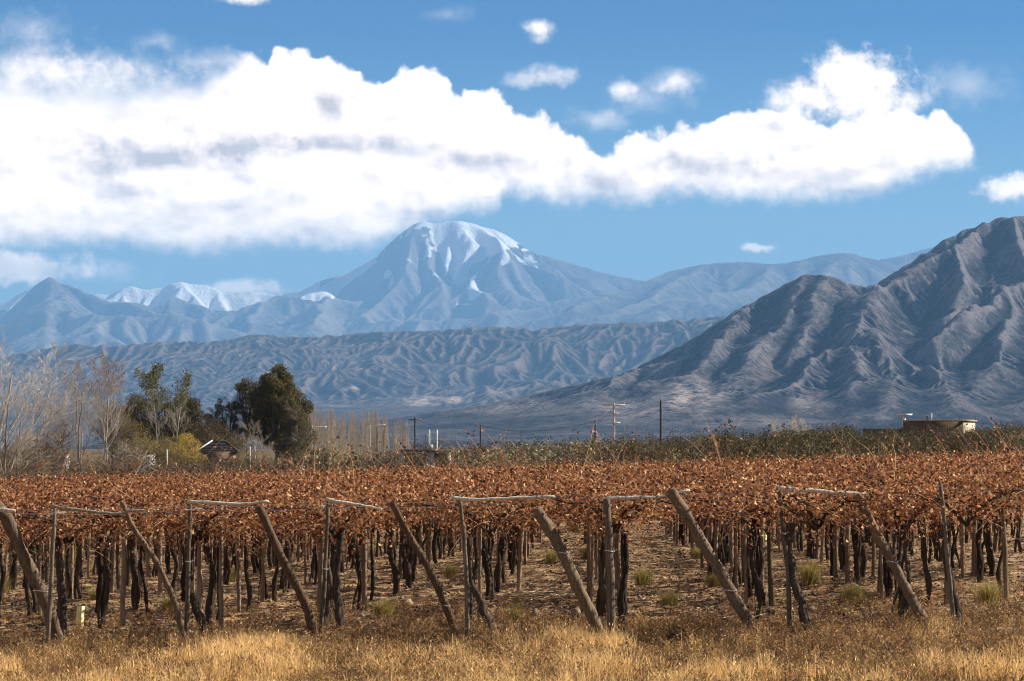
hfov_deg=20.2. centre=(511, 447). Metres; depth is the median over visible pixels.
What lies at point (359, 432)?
poplar tree
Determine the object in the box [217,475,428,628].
grapevine
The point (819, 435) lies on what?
shrub
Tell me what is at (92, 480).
grapevine
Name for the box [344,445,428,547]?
grapevine
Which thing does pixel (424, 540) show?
grapevine
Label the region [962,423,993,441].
shrub
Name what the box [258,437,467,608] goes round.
grapevine
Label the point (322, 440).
poplar tree
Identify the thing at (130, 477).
grapevine
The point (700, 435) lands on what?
shrub
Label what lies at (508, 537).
grapevine
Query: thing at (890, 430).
shrub
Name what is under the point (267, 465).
undergrowth
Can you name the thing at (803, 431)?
shrub
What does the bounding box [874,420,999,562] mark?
grapevine
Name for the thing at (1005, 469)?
grapevine
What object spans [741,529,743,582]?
trellis post
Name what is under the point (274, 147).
sky
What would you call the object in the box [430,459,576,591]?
grapevine
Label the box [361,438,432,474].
grapevine
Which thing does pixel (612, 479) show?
grapevine
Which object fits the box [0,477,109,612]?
grapevine
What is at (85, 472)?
grapevine
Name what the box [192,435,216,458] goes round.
bush
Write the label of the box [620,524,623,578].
trellis post
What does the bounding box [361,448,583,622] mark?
grapevine
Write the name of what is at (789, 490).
wooden rail
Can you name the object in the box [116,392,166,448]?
tree
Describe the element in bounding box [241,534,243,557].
trellis post
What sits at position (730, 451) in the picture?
shrub
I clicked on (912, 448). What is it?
shrub
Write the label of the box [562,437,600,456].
shrub
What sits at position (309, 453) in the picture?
shrub
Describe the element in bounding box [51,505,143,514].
wooden rail
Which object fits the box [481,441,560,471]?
grapevine
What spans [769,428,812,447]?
shrub
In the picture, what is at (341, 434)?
poplar tree
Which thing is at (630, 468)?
grapevine
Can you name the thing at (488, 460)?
grapevine
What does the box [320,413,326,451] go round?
poplar tree
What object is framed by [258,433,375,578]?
grapevine
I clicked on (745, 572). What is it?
trellis post
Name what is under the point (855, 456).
grapevine
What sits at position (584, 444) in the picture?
shrub
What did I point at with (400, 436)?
poplar tree
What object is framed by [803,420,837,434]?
shrub
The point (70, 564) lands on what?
trellis post
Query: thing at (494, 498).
wooden rail
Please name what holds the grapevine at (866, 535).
on the ground at (268, 572)
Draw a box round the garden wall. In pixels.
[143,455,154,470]
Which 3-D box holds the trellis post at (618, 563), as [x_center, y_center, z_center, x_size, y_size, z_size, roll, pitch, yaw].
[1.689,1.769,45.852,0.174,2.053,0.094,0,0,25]
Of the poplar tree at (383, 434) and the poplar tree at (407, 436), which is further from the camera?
the poplar tree at (407, 436)
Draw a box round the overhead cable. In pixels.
[482,422,590,430]
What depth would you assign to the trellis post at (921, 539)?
63.99 m
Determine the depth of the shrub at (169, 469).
130.83 m
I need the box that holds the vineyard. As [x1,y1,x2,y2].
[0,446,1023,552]
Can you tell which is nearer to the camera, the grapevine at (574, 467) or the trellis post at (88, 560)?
the trellis post at (88, 560)
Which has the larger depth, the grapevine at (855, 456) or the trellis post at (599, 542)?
the grapevine at (855, 456)
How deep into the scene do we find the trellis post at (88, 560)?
68.11 m
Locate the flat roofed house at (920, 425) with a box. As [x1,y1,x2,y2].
[863,413,977,447]
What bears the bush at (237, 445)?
on the ground at (268, 572)
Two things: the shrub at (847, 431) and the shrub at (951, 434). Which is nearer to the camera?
the shrub at (951, 434)
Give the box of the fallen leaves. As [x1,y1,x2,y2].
[0,513,1023,654]
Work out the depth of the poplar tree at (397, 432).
789.03 m
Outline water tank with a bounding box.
[896,414,911,426]
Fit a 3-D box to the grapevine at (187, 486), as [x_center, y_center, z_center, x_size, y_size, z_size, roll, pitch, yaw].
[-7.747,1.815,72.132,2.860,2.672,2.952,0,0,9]
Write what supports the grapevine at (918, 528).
on the ground at (268, 572)
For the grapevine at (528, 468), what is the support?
on the ground at (268, 572)
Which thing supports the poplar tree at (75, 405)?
on the ground at (268, 572)
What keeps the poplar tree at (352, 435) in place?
on the ground at (268, 572)
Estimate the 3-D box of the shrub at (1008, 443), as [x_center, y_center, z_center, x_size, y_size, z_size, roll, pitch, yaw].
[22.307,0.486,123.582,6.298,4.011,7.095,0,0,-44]
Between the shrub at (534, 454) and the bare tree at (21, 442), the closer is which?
the shrub at (534, 454)
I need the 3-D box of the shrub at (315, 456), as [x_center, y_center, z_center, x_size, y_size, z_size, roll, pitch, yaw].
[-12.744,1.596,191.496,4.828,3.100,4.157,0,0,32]
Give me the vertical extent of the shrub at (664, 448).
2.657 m
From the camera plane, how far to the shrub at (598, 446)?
226.06 m
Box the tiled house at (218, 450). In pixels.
[196,440,241,465]
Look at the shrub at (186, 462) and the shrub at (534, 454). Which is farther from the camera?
the shrub at (186, 462)
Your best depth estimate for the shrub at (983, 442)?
152.98 m
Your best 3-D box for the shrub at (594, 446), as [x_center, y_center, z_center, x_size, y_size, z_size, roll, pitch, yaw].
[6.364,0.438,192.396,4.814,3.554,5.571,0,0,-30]
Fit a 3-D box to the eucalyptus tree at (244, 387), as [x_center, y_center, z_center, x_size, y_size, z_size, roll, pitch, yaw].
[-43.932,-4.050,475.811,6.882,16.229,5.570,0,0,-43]
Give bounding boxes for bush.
[96,438,143,470]
[110,429,180,467]
[114,427,179,464]
[141,430,197,469]
[161,432,209,465]
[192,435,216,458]
[202,429,264,465]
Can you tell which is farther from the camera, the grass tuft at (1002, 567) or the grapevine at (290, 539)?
the grapevine at (290, 539)
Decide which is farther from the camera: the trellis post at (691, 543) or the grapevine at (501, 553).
the trellis post at (691, 543)
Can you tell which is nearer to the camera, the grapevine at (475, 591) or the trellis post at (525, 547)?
the grapevine at (475, 591)
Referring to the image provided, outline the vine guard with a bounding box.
[76,605,84,625]
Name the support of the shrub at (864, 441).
on the ground at (268, 572)
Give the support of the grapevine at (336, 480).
on the ground at (268, 572)
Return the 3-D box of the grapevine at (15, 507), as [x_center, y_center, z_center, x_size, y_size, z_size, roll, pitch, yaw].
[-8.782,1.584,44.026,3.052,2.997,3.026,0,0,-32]
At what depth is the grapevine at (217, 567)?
46.27 m
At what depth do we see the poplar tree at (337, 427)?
828.65 m
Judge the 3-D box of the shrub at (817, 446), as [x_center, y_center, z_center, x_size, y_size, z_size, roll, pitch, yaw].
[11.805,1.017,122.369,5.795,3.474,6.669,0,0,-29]
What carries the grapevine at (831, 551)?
on the ground at (268, 572)
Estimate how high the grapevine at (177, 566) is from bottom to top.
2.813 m
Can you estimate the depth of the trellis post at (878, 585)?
49.74 m
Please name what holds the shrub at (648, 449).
on the ground at (268, 572)
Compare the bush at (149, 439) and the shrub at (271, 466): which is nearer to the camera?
the shrub at (271, 466)
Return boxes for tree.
[0,324,96,461]
[0,376,57,476]
[7,398,69,474]
[33,373,113,474]
[43,380,79,450]
[46,362,106,469]
[73,348,136,462]
[91,400,129,474]
[104,413,152,455]
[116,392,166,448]
[133,361,173,441]
[143,395,179,443]
[158,391,213,448]
[163,368,194,434]
[174,420,216,446]
[198,415,230,442]
[203,403,225,441]
[207,390,246,454]
[213,421,239,458]
[231,376,258,455]
[231,419,276,465]
[246,363,313,464]
[275,401,318,460]
[307,413,314,448]
[312,407,318,449]
[314,409,320,451]
[317,421,321,451]
[318,408,325,452]
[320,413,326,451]
[325,409,332,446]
[326,409,330,448]
[330,410,337,447]
[333,416,337,448]
[334,413,339,446]
[339,414,345,452]
[341,414,345,452]
[347,412,354,452]
[349,413,355,454]
[357,416,361,451]
[357,419,360,454]
[360,412,364,453]
[363,420,368,454]
[367,415,369,452]
[368,410,374,456]
[372,412,376,453]
[374,412,380,451]
[375,414,380,453]
[380,415,387,453]
[384,421,388,455]
[390,416,394,448]
[396,417,399,445]
[398,419,401,451]
[406,421,410,448]
[769,420,789,434]
[790,415,811,435]
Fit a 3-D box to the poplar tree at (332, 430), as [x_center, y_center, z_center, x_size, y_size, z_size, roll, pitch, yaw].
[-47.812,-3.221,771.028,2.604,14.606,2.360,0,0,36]
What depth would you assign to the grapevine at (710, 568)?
56.03 m
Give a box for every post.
[0,501,64,644]
[4,534,8,575]
[9,549,12,589]
[37,528,41,615]
[44,534,47,581]
[46,508,55,643]
[65,531,69,598]
[69,526,73,598]
[87,533,90,577]
[110,531,115,592]
[116,530,119,589]
[120,501,185,638]
[120,517,126,625]
[138,528,142,585]
[146,536,150,576]
[157,527,161,597]
[173,537,177,568]
[179,541,181,569]
[184,504,192,640]
[192,532,195,591]
[196,545,201,599]
[197,511,202,611]
[210,534,212,557]
[218,505,223,628]
[236,496,240,612]
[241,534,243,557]
[255,505,318,640]
[260,524,265,601]
[272,550,274,565]
[297,524,299,561]
[303,520,306,583]
[307,528,309,559]
[317,505,324,623]
[317,533,319,606]
[319,501,329,638]
[345,529,347,561]
[359,532,361,567]
[361,520,366,610]
[389,501,460,638]
[396,521,397,544]
[398,529,402,578]
[419,522,421,564]
[425,524,427,557]
[427,516,431,580]
[436,430,437,452]
[439,518,442,555]
[457,494,469,642]
[459,526,461,551]
[476,490,481,595]
[477,501,481,622]
[496,527,499,563]
[516,517,524,591]
[517,527,519,569]
[524,521,526,564]
[527,514,529,555]
[531,515,534,548]
[533,507,603,637]
[539,527,541,541]
[586,522,590,595]
[590,490,594,602]
[594,520,597,576]
[598,524,601,584]
[603,498,615,634]
[613,495,620,608]
[615,555,616,588]
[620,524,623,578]
[665,487,755,631]
[669,513,671,534]
[673,509,675,538]
[675,515,678,545]
[683,522,685,546]
[690,508,693,556]
[700,508,704,567]
[706,511,708,539]
[707,504,711,574]
[712,509,719,576]
[729,518,733,571]
[733,483,737,587]
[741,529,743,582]
[743,490,747,602]
[760,518,763,585]
[766,505,773,605]
[777,492,780,549]
[778,491,791,634]
[792,506,795,547]
[815,512,818,558]
[820,514,824,561]
[833,509,837,578]
[844,506,849,583]
[855,493,928,625]
[871,534,875,576]
[877,484,882,599]
[877,516,883,591]
[920,521,922,557]
[938,482,955,625]
[944,513,948,603]
[948,513,951,548]
[960,507,964,577]
[960,511,964,568]
[971,509,976,575]
[993,510,996,551]
[999,484,1008,601]
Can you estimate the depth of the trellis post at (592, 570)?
48.35 m
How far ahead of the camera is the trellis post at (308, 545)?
75.87 m
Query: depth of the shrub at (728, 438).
230.11 m
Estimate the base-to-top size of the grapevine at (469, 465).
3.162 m
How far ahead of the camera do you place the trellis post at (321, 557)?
43.96 m
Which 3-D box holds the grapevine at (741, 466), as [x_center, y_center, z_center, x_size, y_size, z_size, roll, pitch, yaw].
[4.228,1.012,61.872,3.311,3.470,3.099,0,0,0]
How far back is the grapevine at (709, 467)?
65.54 m
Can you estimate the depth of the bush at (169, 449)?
385.17 m
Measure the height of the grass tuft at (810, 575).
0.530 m
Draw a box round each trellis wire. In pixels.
[17,494,971,514]
[99,488,998,509]
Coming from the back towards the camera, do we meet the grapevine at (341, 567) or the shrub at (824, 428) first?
the shrub at (824, 428)
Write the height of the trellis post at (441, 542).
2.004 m
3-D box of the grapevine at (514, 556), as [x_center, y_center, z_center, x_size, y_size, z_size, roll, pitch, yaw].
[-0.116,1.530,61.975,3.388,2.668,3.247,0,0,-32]
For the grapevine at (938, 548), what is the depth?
61.97 m
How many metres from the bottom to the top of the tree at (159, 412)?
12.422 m
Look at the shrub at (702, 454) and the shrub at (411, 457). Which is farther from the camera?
the shrub at (702, 454)
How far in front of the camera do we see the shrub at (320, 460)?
146.17 m
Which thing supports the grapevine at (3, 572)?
on the ground at (268, 572)
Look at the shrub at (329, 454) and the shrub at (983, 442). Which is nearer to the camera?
the shrub at (983, 442)
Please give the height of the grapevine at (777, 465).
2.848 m
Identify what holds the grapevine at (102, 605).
on the ground at (268, 572)
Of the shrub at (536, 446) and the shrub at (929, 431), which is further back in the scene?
the shrub at (536, 446)
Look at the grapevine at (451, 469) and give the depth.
63.80 m
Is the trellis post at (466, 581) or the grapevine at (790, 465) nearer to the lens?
the trellis post at (466, 581)
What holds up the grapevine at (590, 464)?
on the ground at (268, 572)
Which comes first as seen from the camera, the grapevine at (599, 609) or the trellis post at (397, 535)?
the grapevine at (599, 609)
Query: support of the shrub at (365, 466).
on the ground at (268, 572)
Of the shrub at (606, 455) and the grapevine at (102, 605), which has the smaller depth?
the grapevine at (102, 605)
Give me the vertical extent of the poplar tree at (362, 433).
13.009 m
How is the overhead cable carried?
attached to the utility pole at (594, 429)
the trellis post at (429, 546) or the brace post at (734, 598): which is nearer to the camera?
the brace post at (734, 598)
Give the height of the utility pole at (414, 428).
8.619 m
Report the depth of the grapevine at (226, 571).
59.94 m
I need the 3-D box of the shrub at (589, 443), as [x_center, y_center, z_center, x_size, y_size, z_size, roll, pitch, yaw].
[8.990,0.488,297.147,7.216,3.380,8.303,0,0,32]
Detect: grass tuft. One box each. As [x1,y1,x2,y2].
[2,574,15,591]
[49,545,84,564]
[80,584,112,600]
[149,596,180,612]
[230,570,236,581]
[365,596,400,619]
[438,563,462,576]
[500,603,532,621]
[541,547,559,562]
[566,521,582,532]
[572,544,594,559]
[629,565,658,585]
[652,589,687,605]
[686,545,704,558]
[698,572,720,586]
[797,558,829,585]
[837,579,872,604]
[968,577,1016,606]
[995,564,1014,570]
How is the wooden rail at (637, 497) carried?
attached to the brace post at (734, 598)
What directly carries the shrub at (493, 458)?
on the ground at (268, 572)
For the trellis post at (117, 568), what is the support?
on the ground at (268, 572)
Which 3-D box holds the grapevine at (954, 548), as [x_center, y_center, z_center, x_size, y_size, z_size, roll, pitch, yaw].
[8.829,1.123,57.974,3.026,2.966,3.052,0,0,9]
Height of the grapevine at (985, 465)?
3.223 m
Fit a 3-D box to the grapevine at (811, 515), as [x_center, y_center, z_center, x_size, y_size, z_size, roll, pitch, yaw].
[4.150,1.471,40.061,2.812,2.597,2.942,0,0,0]
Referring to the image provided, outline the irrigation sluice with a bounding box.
[401,445,450,469]
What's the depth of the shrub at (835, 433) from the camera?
187.81 m
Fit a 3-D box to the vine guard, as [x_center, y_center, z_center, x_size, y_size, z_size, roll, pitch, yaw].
[-7.089,2.814,47.279,0.124,0.481,0.105,0,0,-29]
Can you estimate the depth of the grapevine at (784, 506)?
74.13 m
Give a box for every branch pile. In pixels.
[482,588,589,600]
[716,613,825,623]
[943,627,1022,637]
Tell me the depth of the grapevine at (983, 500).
39.96 m
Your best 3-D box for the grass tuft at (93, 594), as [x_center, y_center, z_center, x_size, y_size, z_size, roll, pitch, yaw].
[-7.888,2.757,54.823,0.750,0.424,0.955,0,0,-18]
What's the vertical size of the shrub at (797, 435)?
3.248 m
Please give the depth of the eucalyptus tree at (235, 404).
470.00 m
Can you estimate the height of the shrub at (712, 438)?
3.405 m
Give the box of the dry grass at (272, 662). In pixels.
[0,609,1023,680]
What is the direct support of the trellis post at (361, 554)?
on the ground at (268, 572)
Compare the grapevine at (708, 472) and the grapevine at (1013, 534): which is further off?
the grapevine at (1013, 534)
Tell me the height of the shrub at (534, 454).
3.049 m
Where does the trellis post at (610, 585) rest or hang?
on the ground at (268, 572)
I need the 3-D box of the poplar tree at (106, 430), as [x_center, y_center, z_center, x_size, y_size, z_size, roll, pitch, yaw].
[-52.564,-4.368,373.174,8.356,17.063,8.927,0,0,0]
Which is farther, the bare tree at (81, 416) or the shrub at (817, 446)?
the bare tree at (81, 416)
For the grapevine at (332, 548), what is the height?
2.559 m
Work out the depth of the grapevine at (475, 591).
41.68 m
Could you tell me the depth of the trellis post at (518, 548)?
58.47 m
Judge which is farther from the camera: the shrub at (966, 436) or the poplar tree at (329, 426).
the poplar tree at (329, 426)
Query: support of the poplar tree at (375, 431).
on the ground at (268, 572)
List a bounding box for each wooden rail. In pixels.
[0,508,15,512]
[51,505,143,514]
[187,500,268,505]
[326,497,381,509]
[451,495,554,500]
[606,489,689,499]
[778,486,866,495]
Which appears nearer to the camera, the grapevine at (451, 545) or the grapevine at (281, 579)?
the grapevine at (281, 579)
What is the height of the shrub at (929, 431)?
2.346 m
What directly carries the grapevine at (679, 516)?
on the ground at (268, 572)
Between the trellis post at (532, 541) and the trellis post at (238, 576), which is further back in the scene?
the trellis post at (532, 541)
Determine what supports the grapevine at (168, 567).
on the ground at (268, 572)
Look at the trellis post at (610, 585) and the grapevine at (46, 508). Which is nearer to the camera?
the trellis post at (610, 585)
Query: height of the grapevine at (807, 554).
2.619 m
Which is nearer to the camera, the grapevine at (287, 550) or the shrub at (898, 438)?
the grapevine at (287, 550)
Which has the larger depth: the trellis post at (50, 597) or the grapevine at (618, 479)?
the grapevine at (618, 479)
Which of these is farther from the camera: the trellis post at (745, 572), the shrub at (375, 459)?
the shrub at (375, 459)
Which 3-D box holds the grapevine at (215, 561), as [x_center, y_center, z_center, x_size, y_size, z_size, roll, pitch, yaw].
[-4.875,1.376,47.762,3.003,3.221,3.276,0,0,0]
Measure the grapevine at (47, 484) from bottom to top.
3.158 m
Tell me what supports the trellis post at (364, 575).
on the ground at (268, 572)
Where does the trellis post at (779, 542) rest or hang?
on the ground at (268, 572)
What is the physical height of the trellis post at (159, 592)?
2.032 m
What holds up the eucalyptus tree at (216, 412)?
on the ground at (268, 572)
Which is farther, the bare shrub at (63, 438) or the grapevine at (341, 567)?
the bare shrub at (63, 438)
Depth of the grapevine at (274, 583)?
51.74 m
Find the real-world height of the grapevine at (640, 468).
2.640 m
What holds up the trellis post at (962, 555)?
on the ground at (268, 572)
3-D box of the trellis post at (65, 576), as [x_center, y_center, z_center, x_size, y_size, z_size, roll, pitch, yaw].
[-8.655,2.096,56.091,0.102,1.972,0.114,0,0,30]
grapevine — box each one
[0,439,118,615]
[0,450,103,617]
[0,456,104,588]
[0,470,187,638]
[0,472,147,598]
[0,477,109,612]
[0,478,88,555]
[0,495,50,563]
[0,496,25,565]
[1,453,101,567]
[1,462,103,486]
[1,465,80,589]
[2,473,52,520]
[4,452,191,612]
[4,465,100,578]
[5,470,208,628]
[10,467,163,598]
[15,454,80,564]
[22,451,120,485]
[24,461,139,577]
[25,464,165,574]
[34,441,248,618]
[41,469,220,609]
[44,470,159,571]
[50,466,183,569]
[52,481,86,559]
[59,450,201,574]
[67,447,171,485]
[67,453,145,544]
[71,449,175,560]
[74,474,191,585]
[76,472,120,562]
[81,453,153,484]
[84,476,318,633]
[88,453,160,546]
[89,471,314,635]
[90,464,212,574]
[92,463,222,576]
[95,459,266,601]
[98,471,197,560]
[100,453,153,549]
[109,459,248,593]
[109,459,319,621]
[131,434,303,617]
[131,467,198,554]
[147,449,243,561]
[149,465,287,547]
[154,467,261,566]
[155,462,338,611]
[158,466,290,584]
[175,444,297,575]
[184,468,258,556]
[188,455,348,599]
[190,460,311,573]
[201,469,362,600]
[202,461,361,588]
[206,444,297,545]
[206,475,335,591]
[212,451,306,559]
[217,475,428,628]
[220,436,439,630]
[222,461,345,567]
[223,471,440,622]
[229,472,443,611]
[242,446,306,562]
[255,447,349,557]
[255,448,343,555]
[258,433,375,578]
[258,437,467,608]
[258,441,395,584]
[259,436,395,572]
[265,443,397,488]
[285,432,453,599]
[290,441,411,567]
[298,443,383,561]
[301,463,418,565]
[318,462,429,537]
[318,471,458,593]
[320,440,491,583]
[322,463,404,556]
[329,444,440,542]
[329,470,465,587]
[330,428,484,578]
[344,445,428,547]
[348,436,475,569]
[353,459,490,568]
[358,434,486,581]
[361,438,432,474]
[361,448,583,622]
[361,463,439,541]
[365,473,387,553]
[367,418,589,633]
[375,457,484,561]
[376,446,468,551]
[376,457,487,563]
[378,432,564,613]
[382,444,472,558]
[389,420,577,599]
[399,442,496,548]
[403,445,480,554]
[410,460,579,582]
[411,462,567,587]
[417,433,567,564]
[429,444,491,535]
[429,451,567,569]
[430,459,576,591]
[432,463,471,555]
[433,462,459,543]
[447,446,589,480]
[449,465,519,556]
[451,453,553,561]
[462,457,577,573]
[465,459,567,554]
[473,443,558,552]
[473,460,584,477]
[479,444,503,476]
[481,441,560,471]
[494,463,711,618]
[495,442,531,542]
[505,448,703,601]
[507,429,725,632]
[508,417,719,616]
[515,428,684,500]
[515,450,684,531]
[523,457,686,527]
[524,430,700,546]
[532,427,640,473]
[533,457,665,478]
[533,460,653,566]
[539,435,673,515]
[541,457,694,548]
[550,440,633,477]
[550,449,675,520]
[551,435,653,474]
[556,453,639,471]
[559,459,660,474]
[563,450,648,471]
[638,461,758,549]
[641,429,877,618]
[642,418,778,533]
[644,449,759,547]
[645,436,846,597]
[645,459,681,539]
[647,456,813,584]
[648,451,710,545]
[648,453,793,545]
[649,423,849,587]
[650,431,781,577]
[651,452,845,587]
[655,437,767,549]
[656,420,800,566]
[658,447,742,536]
[659,418,785,562]
[661,448,856,604]
[705,461,923,629]
[713,453,826,536]
[725,451,837,522]
[727,453,832,545]
[732,452,824,548]
[733,435,792,467]
[737,454,862,551]
[746,443,799,528]
[747,446,908,575]
[753,452,852,557]
[756,450,883,558]
[764,446,949,585]
[764,447,914,569]
[764,452,877,560]
[777,441,990,597]
[781,449,941,576]
[782,464,1022,622]
[792,425,995,591]
[796,424,945,581]
[796,426,1023,614]
[805,432,883,466]
[819,448,876,542]
[824,433,913,546]
[827,445,1023,604]
[834,443,1023,629]
[834,447,965,555]
[837,456,935,545]
[838,439,947,549]
[838,450,954,551]
[867,437,1002,558]
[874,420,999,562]
[879,451,991,561]
[886,430,1011,567]
[889,455,1023,582]
[890,415,1022,575]
[890,428,1023,572]
[897,435,1023,599]
[900,441,996,463]
[904,424,1000,538]
[904,443,1014,543]
[916,436,934,533]
[921,432,1001,460]
[921,456,1023,520]
[949,450,1023,591]
[950,429,1014,548]
[954,443,1023,552]
[955,417,1023,470]
[955,449,1012,549]
[958,460,1023,528]
[959,447,1023,534]
[962,437,1023,472]
[988,467,1023,531]
[992,432,1016,537]
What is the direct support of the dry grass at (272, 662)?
on the ground at (268, 572)
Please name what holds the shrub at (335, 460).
on the ground at (268, 572)
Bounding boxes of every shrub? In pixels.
[0,434,78,478]
[0,460,37,480]
[3,424,106,478]
[33,463,110,478]
[79,439,176,475]
[83,457,120,474]
[111,457,177,476]
[119,452,207,477]
[123,447,220,478]
[146,457,236,476]
[163,458,211,475]
[165,456,224,475]
[174,461,244,472]
[178,456,197,471]
[193,450,217,471]
[200,457,243,475]
[205,457,258,474]
[223,449,245,468]
[231,455,250,471]
[238,455,271,473]
[239,448,262,468]
[244,451,344,474]
[248,460,287,469]
[261,443,351,474]
[262,440,319,468]
[271,424,387,469]
[273,444,395,476]
[284,450,348,464]
[285,449,345,467]
[294,435,442,472]
[310,442,364,467]
[340,448,366,463]
[345,447,408,471]
[355,452,397,469]
[365,448,400,465]
[366,447,396,463]
[384,445,425,468]
[411,439,453,464]
[418,435,513,465]
[420,443,499,468]
[424,443,465,465]
[434,441,529,465]
[438,446,533,468]
[440,436,467,463]
[443,442,532,467]
[450,432,583,466]
[451,449,474,468]
[465,434,581,469]
[483,430,511,464]
[485,444,563,466]
[498,431,540,459]
[505,437,563,454]
[507,440,567,464]
[511,436,558,460]
[519,440,598,463]
[532,434,636,464]
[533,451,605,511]
[543,438,584,460]
[546,435,592,462]
[551,448,622,464]
[554,436,611,458]
[554,439,650,466]
[554,447,681,465]
[556,437,626,451]
[556,443,575,461]
[562,428,638,461]
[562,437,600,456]
[569,441,611,459]
[578,439,643,460]
[602,433,692,463]
[604,440,691,465]
[617,432,665,451]
[625,431,692,456]
[628,449,679,463]
[635,438,686,459]
[641,428,688,448]
[657,445,699,461]
[670,429,733,461]
[678,429,744,442]
[679,429,766,462]
[680,434,729,462]
[684,419,826,463]
[685,429,731,442]
[685,436,781,459]
[695,433,810,461]
[697,433,750,454]
[699,432,749,446]
[723,428,834,457]
[733,426,800,450]
[745,431,873,505]
[748,428,880,458]
[763,431,856,456]
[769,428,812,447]
[772,423,843,452]
[773,426,822,441]
[785,435,889,457]
[795,433,868,453]
[802,423,864,443]
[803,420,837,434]
[804,425,838,443]
[809,426,953,460]
[813,434,888,456]
[820,421,867,441]
[827,426,898,453]
[857,427,918,446]
[876,428,920,454]
[886,430,937,454]
[887,431,940,457]
[892,419,980,451]
[908,427,1021,458]
[917,428,955,444]
[939,427,963,443]
[948,421,1023,454]
[949,427,1015,455]
[952,424,1001,447]
[957,419,1023,455]
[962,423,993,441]
[963,436,1023,454]
[973,428,1000,443]
[980,419,1023,436]
[982,421,1023,445]
[996,422,1023,445]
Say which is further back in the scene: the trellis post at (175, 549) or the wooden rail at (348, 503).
the trellis post at (175, 549)
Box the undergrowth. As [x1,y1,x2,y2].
[2,427,1023,536]
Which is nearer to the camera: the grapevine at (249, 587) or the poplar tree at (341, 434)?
the grapevine at (249, 587)
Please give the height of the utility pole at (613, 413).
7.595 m
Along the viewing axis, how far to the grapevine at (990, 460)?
49.97 m
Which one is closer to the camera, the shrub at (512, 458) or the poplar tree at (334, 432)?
the shrub at (512, 458)
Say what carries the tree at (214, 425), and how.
on the ground at (268, 572)
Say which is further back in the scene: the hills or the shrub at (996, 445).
the hills
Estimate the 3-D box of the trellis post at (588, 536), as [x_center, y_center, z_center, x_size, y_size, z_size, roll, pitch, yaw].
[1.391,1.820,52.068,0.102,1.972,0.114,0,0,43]
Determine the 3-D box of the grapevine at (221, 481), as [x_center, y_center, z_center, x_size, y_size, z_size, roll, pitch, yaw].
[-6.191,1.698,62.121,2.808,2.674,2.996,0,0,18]
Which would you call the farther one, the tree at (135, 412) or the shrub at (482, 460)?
the tree at (135, 412)
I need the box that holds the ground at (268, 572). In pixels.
[0,447,1023,680]
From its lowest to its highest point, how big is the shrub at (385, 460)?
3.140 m
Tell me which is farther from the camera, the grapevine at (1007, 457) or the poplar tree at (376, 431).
the poplar tree at (376, 431)
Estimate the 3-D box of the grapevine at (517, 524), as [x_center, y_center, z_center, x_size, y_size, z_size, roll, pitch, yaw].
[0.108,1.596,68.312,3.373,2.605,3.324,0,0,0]
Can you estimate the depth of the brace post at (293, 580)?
41.53 m
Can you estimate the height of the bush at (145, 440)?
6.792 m
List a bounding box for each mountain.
[0,221,933,355]
[42,216,1023,448]
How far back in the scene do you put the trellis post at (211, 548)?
72.13 m
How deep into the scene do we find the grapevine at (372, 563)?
51.78 m
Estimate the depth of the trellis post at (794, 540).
73.86 m
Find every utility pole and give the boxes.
[408,417,421,447]
[593,420,595,439]
[602,402,624,444]
[660,400,661,446]
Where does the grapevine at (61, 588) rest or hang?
on the ground at (268, 572)
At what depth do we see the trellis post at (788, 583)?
40.00 m
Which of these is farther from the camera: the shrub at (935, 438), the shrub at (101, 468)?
the shrub at (101, 468)
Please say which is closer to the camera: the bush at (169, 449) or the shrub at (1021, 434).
the shrub at (1021, 434)
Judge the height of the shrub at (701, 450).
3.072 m
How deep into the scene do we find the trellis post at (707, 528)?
75.99 m
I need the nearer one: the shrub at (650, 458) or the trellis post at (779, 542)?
the trellis post at (779, 542)
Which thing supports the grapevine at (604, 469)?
on the ground at (268, 572)
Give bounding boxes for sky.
[0,0,1023,304]
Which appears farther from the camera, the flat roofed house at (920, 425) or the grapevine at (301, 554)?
the flat roofed house at (920, 425)
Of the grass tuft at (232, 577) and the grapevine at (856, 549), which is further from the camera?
the grass tuft at (232, 577)
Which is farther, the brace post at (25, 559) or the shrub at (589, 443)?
the shrub at (589, 443)
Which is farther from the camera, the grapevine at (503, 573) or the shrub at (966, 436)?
the shrub at (966, 436)
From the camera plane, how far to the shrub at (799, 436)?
159.03 m
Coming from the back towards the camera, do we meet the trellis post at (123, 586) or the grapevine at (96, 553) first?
the grapevine at (96, 553)
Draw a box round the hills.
[0,316,727,447]
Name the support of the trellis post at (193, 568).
on the ground at (268, 572)
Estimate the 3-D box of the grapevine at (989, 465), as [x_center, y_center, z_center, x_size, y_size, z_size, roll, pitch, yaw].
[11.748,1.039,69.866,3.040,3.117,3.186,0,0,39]
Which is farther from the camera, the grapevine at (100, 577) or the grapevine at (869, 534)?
the grapevine at (869, 534)
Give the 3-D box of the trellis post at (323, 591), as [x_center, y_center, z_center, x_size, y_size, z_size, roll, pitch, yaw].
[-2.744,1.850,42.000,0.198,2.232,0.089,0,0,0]
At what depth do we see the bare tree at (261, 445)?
439.91 m
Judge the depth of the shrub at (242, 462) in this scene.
309.64 m
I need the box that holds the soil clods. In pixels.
[0,520,1023,647]

